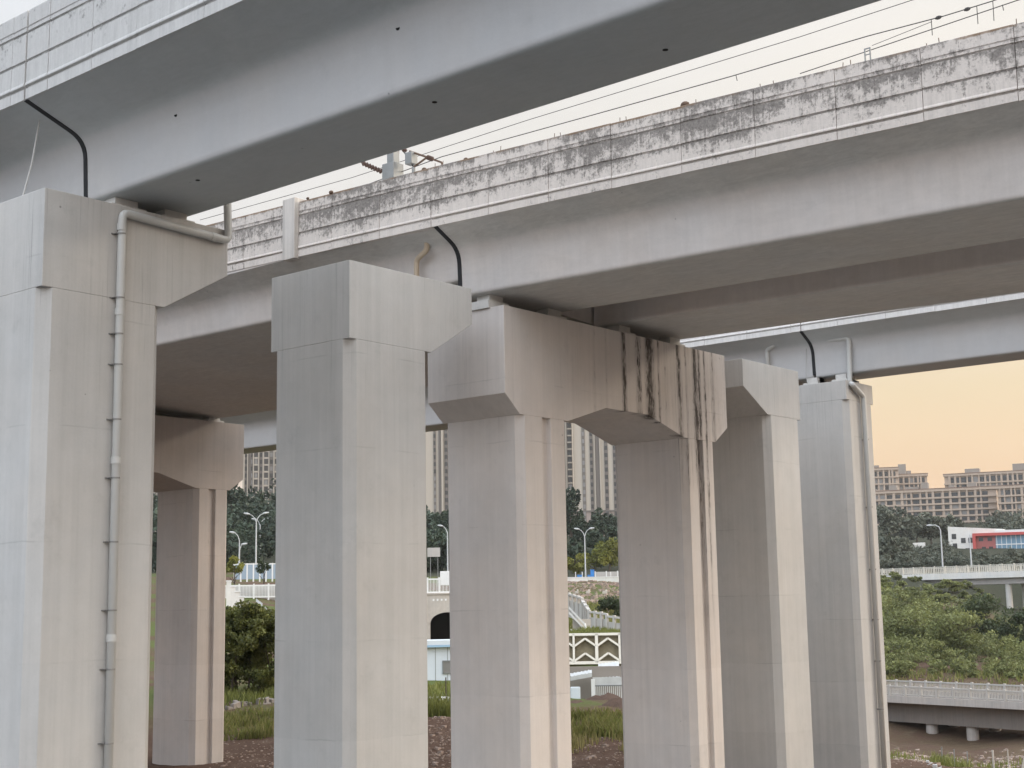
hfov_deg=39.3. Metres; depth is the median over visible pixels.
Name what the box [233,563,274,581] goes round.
noise barrier
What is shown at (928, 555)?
roadside hedge
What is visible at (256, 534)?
street lamp
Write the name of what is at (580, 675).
roof sheet
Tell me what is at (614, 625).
stone balustrade
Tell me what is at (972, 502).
apartment block
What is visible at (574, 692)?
white sack
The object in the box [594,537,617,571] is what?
roadside tree
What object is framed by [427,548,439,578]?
roadside board
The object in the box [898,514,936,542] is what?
hillside tree
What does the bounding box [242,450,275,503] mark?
tower block
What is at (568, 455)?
tower block
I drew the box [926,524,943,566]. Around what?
street lamp
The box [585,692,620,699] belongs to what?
earth heap
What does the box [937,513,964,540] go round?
hillside tree
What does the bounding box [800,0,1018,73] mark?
overhead wire
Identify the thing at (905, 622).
hillside tree
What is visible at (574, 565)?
roadside tree
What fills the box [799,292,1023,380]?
viaduct span
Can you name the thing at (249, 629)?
bush
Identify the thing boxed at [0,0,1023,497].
sky
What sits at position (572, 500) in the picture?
dark tree
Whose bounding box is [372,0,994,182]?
overhead wire
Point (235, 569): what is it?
tree
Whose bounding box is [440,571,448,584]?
white cabinet
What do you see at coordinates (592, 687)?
shed post
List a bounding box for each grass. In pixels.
[223,600,1023,767]
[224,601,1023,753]
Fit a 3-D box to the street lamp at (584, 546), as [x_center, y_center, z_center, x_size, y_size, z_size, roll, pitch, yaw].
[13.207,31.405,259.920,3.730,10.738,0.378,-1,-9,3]
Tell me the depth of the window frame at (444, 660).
102.95 m
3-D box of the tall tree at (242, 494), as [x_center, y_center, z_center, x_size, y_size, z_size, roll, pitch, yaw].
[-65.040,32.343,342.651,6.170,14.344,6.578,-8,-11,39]
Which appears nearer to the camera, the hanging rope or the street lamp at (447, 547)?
the hanging rope
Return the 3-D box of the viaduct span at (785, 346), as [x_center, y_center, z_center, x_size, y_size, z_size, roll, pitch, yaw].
[-9.536,1.446,65.564,52.298,3.216,3.391,-8,-11,39]
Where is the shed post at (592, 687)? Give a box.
[591,679,594,696]
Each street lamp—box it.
[229,531,246,563]
[244,512,268,562]
[438,525,448,570]
[574,527,593,576]
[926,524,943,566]
[969,535,971,566]
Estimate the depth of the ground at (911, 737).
137.15 m
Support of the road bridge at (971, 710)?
on the ground at (911, 737)
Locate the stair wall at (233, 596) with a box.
[226,580,247,606]
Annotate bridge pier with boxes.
[0,187,231,767]
[271,260,471,767]
[712,359,813,767]
[797,337,890,767]
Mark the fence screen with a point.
(257, 593)
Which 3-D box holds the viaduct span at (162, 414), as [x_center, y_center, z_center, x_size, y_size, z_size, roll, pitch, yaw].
[-23.909,1.316,59.010,24.500,1.991,11.078,-8,-11,39]
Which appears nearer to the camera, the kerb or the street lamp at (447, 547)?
the kerb
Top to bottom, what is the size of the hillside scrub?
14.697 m
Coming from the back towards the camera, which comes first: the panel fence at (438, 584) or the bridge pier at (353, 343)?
the panel fence at (438, 584)
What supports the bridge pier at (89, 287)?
on the ground at (911, 737)
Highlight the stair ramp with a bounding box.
[569,607,590,629]
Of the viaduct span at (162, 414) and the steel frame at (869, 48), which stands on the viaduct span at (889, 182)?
the steel frame at (869, 48)
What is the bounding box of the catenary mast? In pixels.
[361,149,406,179]
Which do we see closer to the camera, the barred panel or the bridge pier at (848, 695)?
the bridge pier at (848, 695)
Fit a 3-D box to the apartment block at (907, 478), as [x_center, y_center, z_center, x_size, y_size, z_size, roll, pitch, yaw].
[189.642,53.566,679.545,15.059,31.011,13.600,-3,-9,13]
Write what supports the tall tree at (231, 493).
on the ground at (911, 737)
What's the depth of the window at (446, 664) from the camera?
103.01 m
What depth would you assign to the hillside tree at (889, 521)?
412.08 m
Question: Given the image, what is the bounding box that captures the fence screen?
[225,586,273,596]
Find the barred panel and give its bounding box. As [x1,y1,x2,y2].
[593,677,621,697]
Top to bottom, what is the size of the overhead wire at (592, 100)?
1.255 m
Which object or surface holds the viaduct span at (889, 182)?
on the portal frame at (511, 390)
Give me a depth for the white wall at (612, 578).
234.48 m
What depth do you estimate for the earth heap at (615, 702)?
73.50 m
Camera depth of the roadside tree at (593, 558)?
268.71 m
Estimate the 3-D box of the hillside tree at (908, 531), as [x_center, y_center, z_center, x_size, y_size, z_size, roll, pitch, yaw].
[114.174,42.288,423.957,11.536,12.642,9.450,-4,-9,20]
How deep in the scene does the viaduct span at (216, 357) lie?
38.14 m
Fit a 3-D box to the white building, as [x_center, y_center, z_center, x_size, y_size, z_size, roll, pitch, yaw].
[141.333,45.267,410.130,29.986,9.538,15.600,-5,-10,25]
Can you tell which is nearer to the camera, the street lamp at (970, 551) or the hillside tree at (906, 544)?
the street lamp at (970, 551)
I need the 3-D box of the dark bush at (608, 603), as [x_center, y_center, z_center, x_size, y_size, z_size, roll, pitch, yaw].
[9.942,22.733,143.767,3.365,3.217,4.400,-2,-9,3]
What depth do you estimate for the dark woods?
307.29 m
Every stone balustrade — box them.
[568,592,583,618]
[581,599,589,618]
[587,610,607,629]
[605,614,619,629]
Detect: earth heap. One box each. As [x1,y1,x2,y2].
[570,700,583,703]
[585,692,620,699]
[602,698,622,708]
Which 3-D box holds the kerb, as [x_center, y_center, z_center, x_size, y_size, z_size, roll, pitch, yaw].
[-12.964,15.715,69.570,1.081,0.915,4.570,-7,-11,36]
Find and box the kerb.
[224,697,273,710]
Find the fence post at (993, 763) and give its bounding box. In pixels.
[992,750,994,767]
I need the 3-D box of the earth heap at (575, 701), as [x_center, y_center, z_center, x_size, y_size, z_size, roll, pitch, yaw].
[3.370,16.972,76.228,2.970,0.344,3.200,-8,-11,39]
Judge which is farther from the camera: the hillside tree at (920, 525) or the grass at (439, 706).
the hillside tree at (920, 525)
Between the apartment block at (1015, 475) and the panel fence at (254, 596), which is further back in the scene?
the apartment block at (1015, 475)
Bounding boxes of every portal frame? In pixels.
[152,415,243,765]
[428,294,726,767]
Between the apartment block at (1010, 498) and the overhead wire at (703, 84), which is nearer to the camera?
the overhead wire at (703, 84)
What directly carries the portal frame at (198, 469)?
on the ground at (911, 737)
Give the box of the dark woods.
[152,478,618,572]
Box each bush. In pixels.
[224,599,274,697]
[594,595,619,616]
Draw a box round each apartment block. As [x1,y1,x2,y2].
[874,465,898,490]
[875,482,998,524]
[898,464,927,489]
[943,463,1023,487]
[996,484,1023,518]
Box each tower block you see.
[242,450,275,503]
[426,429,448,513]
[564,422,572,536]
[572,423,616,535]
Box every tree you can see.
[226,555,244,584]
[227,484,243,518]
[230,490,253,522]
[255,559,270,584]
[566,487,583,536]
[567,553,587,576]
[583,547,607,576]
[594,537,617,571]
[876,504,903,537]
[878,506,917,539]
[878,536,902,554]
[884,609,932,642]
[895,536,913,553]
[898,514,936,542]
[916,511,944,544]
[924,608,985,655]
[934,579,964,591]
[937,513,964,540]
[961,592,1009,638]
[994,606,1023,643]
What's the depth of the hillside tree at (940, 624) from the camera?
177.82 m
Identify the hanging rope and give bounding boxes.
[22,120,39,194]
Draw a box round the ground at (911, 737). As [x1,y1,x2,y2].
[147,523,1023,767]
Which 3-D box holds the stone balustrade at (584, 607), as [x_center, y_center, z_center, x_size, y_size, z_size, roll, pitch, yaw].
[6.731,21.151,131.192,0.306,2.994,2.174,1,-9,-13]
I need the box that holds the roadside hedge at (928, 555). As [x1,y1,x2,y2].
[879,509,1023,572]
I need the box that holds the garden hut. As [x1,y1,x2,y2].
[913,543,924,547]
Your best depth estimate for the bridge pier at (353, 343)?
29.61 m
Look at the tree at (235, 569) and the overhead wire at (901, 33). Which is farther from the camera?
the tree at (235, 569)
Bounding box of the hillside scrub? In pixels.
[880,571,1023,677]
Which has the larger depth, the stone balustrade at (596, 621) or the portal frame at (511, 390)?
the stone balustrade at (596, 621)
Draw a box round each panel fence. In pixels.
[225,584,274,599]
[427,577,449,592]
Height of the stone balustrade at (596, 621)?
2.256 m
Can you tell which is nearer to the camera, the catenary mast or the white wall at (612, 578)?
the catenary mast
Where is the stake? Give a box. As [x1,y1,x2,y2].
[445,677,446,697]
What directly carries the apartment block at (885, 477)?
on the ground at (911, 737)
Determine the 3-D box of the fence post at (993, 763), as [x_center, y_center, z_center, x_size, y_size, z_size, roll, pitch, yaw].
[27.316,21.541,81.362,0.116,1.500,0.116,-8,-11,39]
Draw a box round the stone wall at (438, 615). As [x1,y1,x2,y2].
[427,593,449,639]
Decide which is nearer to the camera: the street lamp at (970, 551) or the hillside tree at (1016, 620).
the hillside tree at (1016, 620)
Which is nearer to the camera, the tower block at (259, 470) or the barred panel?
the barred panel
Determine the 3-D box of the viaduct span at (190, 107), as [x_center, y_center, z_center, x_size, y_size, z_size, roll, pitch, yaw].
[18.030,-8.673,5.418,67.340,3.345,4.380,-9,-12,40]
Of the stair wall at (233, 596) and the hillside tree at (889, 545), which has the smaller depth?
the stair wall at (233, 596)
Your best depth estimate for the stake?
70.44 m
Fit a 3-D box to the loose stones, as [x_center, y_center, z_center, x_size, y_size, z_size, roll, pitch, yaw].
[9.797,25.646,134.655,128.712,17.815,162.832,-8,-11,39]
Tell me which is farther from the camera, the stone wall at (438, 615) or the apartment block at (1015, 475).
the apartment block at (1015, 475)
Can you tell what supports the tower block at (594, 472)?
on the ground at (911, 737)
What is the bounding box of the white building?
[948,527,1023,548]
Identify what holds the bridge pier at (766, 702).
on the ground at (911, 737)
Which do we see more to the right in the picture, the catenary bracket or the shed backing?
the shed backing
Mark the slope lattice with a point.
(591, 648)
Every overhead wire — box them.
[201,0,911,219]
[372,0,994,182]
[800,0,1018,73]
[872,22,930,45]
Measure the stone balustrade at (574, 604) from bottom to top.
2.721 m
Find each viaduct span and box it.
[0,11,83,202]
[24,0,880,216]
[155,167,593,419]
[155,412,198,419]
[219,323,831,453]
[431,19,1023,339]
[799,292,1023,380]
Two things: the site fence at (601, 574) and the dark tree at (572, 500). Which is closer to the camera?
the site fence at (601, 574)
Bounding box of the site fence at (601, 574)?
[595,571,618,576]
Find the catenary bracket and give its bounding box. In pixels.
[404,150,442,171]
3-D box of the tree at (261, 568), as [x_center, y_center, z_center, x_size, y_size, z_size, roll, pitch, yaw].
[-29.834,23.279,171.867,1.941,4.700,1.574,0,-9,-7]
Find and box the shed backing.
[570,666,621,698]
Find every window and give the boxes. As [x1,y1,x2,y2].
[444,662,449,672]
[961,477,965,482]
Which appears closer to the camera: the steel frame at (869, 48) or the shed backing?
the steel frame at (869, 48)
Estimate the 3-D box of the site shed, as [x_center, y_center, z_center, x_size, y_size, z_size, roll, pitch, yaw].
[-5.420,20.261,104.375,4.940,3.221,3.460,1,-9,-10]
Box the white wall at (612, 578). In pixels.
[568,576,618,581]
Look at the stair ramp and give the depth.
126.47 m
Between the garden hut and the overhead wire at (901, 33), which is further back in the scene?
the garden hut
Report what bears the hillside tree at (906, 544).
on the ground at (911, 737)
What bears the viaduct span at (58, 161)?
on the bridge pier at (89, 287)
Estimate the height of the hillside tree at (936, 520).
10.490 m
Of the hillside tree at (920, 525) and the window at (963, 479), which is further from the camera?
the window at (963, 479)
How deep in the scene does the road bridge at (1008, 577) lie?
276.71 m
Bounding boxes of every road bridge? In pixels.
[880,563,1023,608]
[886,679,1023,740]
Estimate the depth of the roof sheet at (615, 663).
94.18 m
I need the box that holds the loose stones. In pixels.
[209,580,1023,767]
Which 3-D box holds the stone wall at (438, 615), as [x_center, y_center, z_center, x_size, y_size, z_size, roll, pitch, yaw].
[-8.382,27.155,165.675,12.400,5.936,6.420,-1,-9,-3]
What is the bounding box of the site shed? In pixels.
[427,639,449,680]
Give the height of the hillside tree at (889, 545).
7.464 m
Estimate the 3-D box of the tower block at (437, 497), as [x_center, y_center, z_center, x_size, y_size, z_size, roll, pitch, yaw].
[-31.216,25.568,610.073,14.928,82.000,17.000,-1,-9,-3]
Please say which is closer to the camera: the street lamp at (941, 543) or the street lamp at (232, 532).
the street lamp at (232, 532)
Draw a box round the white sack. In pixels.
[570,687,580,698]
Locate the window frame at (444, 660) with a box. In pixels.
[442,660,449,673]
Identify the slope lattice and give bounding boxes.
[569,633,620,665]
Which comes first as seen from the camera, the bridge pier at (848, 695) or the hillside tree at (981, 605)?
the bridge pier at (848, 695)
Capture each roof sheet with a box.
[570,670,591,680]
[598,661,618,665]
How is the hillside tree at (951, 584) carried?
on the ground at (911, 737)
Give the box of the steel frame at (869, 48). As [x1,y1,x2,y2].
[864,47,870,60]

